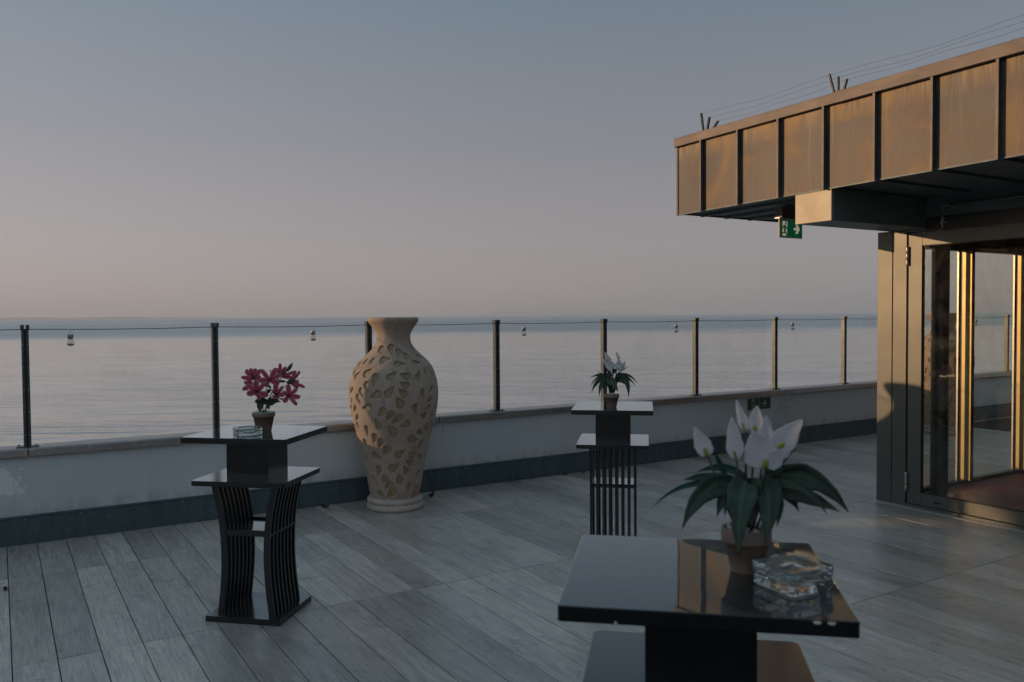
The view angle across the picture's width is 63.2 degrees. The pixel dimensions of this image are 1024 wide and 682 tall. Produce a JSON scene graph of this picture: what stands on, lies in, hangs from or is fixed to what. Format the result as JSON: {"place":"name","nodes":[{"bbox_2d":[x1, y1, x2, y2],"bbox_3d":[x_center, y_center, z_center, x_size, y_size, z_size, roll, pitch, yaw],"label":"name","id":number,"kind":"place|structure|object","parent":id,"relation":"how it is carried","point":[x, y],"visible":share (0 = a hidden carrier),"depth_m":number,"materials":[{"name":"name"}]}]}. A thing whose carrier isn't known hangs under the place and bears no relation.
{"place":"outdoors","nodes":[
{"label":"outdoors","id":0,"kind":"place"},
{"bbox_2d":[0,312,1012,446],"bbox_3d":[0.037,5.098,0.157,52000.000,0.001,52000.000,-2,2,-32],"label":"sea","id":1,"kind":"structure","parent":0,"point":[123,378],"depth_m":93.71,"materials":[{"name":"liquid"}]},
{"bbox_2d":[0,317,212,319],"bbox_3d":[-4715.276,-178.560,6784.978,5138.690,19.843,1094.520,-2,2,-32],"label":"shore","id":2,"kind":"structure","parent":1,"relation":"on","point":[32,318],"depth_m":7459.67,"materials":[{"name":"grey"}]},
{"bbox_2d":[0,417,1023,681],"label":"deck","id":3,"kind":"structure","parent":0,"point":[458,585],"depth_m":4.58,"materials":[{"name":"grey wood"}]},
{"bbox_2d":[181,424,326,625],"bbox_3d":[-1.291,0.919,4.242,0.548,0.921,0.496,0,2,11],"label":"side table","id":4,"kind":"object","parent":3,"relation":"on","point":[258,461],"visible":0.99,"depth_m":4.16,"materials":[{"name":"black paint"}]},
{"bbox_2d":[233,425,262,435],"bbox_3d":[-1.313,0.445,4.134,0.128,0.034,0.128,-2,2,-32],"label":"glass ashtray","id":5,"kind":"object","parent":4,"relation":"on","point":[247,430],"visible":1,"depth_m":4.09,"materials":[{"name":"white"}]},
{"bbox_2d":[241,363,304,431],"bbox_3d":[-1.212,0.285,4.231,0.313,0.346,0.117,-1,2,-17],"label":"potted lily","id":6,"kind":"object","parent":4,"relation":"on","point":[263,418],"visible":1,"depth_m":4.21,"materials":[{"name":"plant"}]},
{"bbox_2d":[348,317,437,512],"bbox_3d":[-0.927,0.560,6.534,0.697,1.492,0.697,-1,2,-8],"label":"stone vase","id":7,"kind":"object","parent":3,"relation":"on","point":[393,393],"visible":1,"depth_m":6.32,"materials":[{"name":"beige stone"}]},
{"bbox_2d":[0,370,1011,547],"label":"parapet wall","id":8,"kind":"structure","parent":3,"relation":"on","point":[61,490],"depth_m":6.78,"materials":[{"name":"concrete"}]},
{"bbox_2d":[16,315,1010,447],"bbox_3d":[0.900,0.194,8.160,17.265,0.824,0.064,-2,2,-32],"label":"glass balustrade","id":9,"kind":"object","parent":8,"relation":"on","point":[214,327],"visible":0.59,"depth_m":7.50,"materials":[{"name":"grey metal"}]},
{"bbox_2d":[5,316,1009,329],"bbox_3d":[0.847,-0.182,8.085,16.976,0.012,0.006,-2,2,-32],"label":"light string","id":10,"kind":"object","parent":9,"relation":"attached to","point":[358,325],"visible":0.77,"depth_m":6.75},
{"bbox_2d":[66,330,73,345],"bbox_3d":[-3.019,-0.019,5.692,0.051,0.112,0.051,-2,2,-32],"label":"solar bulb","id":11,"kind":"object","parent":10,"relation":"hanging from","point":[69,336],"visible":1,"depth_m":5.68,"materials":[{"name":"metal"}]},
{"bbox_2d":[747,397,770,410],"bbox_3d":[2.743,0.694,9.235,0.372,0.132,0.007,-2,2,-32],"label":"exit sign","id":12,"kind":"object","parent":8,"relation":"attached to","point":[760,403],"visible":0.91,"depth_m":9.24,"materials":[{"name":"green plastic"}]},
{"bbox_2d":[571,401,652,536],"bbox_3d":[0.650,0.872,5.323,0.496,0.921,0.548,0,2,9],"label":"side table","id":13,"kind":"object","parent":3,"relation":"on","point":[613,428],"visible":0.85,"depth_m":5.20,"materials":[{"name":"black paint"}]},
{"bbox_2d":[590,351,636,407],"bbox_3d":[0.638,0.238,5.214,0.297,0.352,0.097,0,2,7],"label":"potted peace lily","id":14,"kind":"object","parent":13,"relation":"on","point":[609,381],"visible":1,"depth_m":5.20,"materials":[{"name":"plant"}]},
{"bbox_2d":[558,535,859,681],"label":"side table","id":15,"kind":"object","parent":3,"relation":"on","point":[699,610],"visible":0.99,"depth_m":1.66,"materials":[{"name":"black glass"}]},
{"bbox_2d":[653,400,848,574],"bbox_3d":[0.488,0.304,1.722,0.396,0.362,0.152,0,2,16],"label":"potted peace lily","id":16,"kind":"object","parent":15,"relation":"on","point":[743,500],"visible":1,"depth_m":1.71,"materials":[{"name":"plant"}]},
{"bbox_2d":[752,552,833,596],"bbox_3d":[0.557,0.462,1.652,0.116,0.047,0.116,-1,2,-28],"label":"glass ashtray","id":17,"kind":"object","parent":15,"relation":"on","point":[791,574],"visible":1,"depth_m":1.62,"materials":[{"name":"clear glass"}]},
{"bbox_2d":[674,37,1023,529],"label":"glass pavilion","id":18,"kind":"structure","parent":3,"relation":"on","point":[915,163],"depth_m":6.13,"materials":[{"name":"brown metal"}]},
{"bbox_2d":[700,113,718,130],"bbox_3d":[1.621,-1.790,6.849,0.100,0.208,0.209,-2,2,-32],"label":"wire bracket","id":19,"kind":"object","parent":18,"relation":"on","point":[708,122],"visible":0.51,"depth_m":6.86,"materials":[{"name":"grey metal"}]},
{"bbox_2d":[775,207,801,238],"bbox_3d":[2.206,-0.936,6.624,0.294,0.238,0.070,-2,2,-32],"label":"exit sign","id":20,"kind":"object","parent":18,"relation":"hanging from","point":[787,226],"visible":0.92,"depth_m":6.57,"materials":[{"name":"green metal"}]},
{"bbox_2d":[828,74,847,92],"bbox_3d":[2.268,-1.776,5.803,0.100,0.205,0.163,-2,2,-32],"label":"wire bracket","id":21,"kind":"object","parent":18,"relation":"on","point":[837,83],"visible":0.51,"depth_m":5.79,"materials":[{"name":"grey metal"}]},
{"bbox_2d":[720,28,1021,120],"bbox_3d":[2.346,-1.788,5.676,0.001,0.079,2.563,-2,2,-32],"label":"wire","id":22,"kind":"object","parent":21,"relation":"attached to","point":[875,72],"visible":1,"depth_m":5.55,"materials":[{"name":"grey metal"}]},
{"bbox_2d":[904,223,1023,525],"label":"door","id":23,"kind":"structure","parent":18,"relation":"in","point":[913,478],"depth_m":6.34,"materials":[{"name":"brown metal"}]},
{"bbox_2d":[978,248,1006,250],"bbox_3d":[4.190,-0.859,7.254,0.440,0.128,0.010,-2,2,-32],"label":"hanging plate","id":24,"kind":"object","parent":18,"relation":"hanging from","point":[992,249],"visible":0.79,"depth_m":7.24,"materials":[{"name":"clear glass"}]},
{"bbox_3d":[2.975,-1.766,4.659,0.100,0.207,0.188,-2,2,-32],"label":"wire bracket","id":25,"kind":"object","parent":18,"relation":"on","visible":0},
{"bbox_2d":[706,15,1021,112],"bbox_3d":[2.269,-1.867,5.798,0.001,0.049,2.655,-2,2,-32],"label":"wire","id":26,"kind":"object","parent":25,"relation":"attached to","point":[884,59],"visible":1,"depth_m":5.42,"materials":[{"name":"grey metal"}]},
{"bbox_2d":[716,21,1023,115],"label":"wire","id":27,"kind":"object","parent":25,"relation":"attached to","point":[880,66],"visible":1,"depth_m":5.46,"materials":[{"name":"grey metal"}]},
{"bbox_2d":[924,313,974,434],"bbox_3d":[5.365,0.397,10.361,0.697,1.492,0.697,0,2,8],"label":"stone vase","id":28,"kind":"object","parent":3,"relation":"on","point":[952,369],"visible":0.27,"depth_m":10.17,"materials":[{"name":"beige stone"}]},
{"bbox_2d":[0,0,1023,317],"label":"sky","id":29,"kind":"structure","parent":0,"point":[159,158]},
{"bbox_2d":[467,310,669,315],"bbox_3d":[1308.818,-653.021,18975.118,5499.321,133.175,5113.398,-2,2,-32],"label":"hills","id":30,"kind":"structure","parent":0,"point":[561,312],"depth_m":18031.27,"materials":[{"name":"grey"}]}
]}

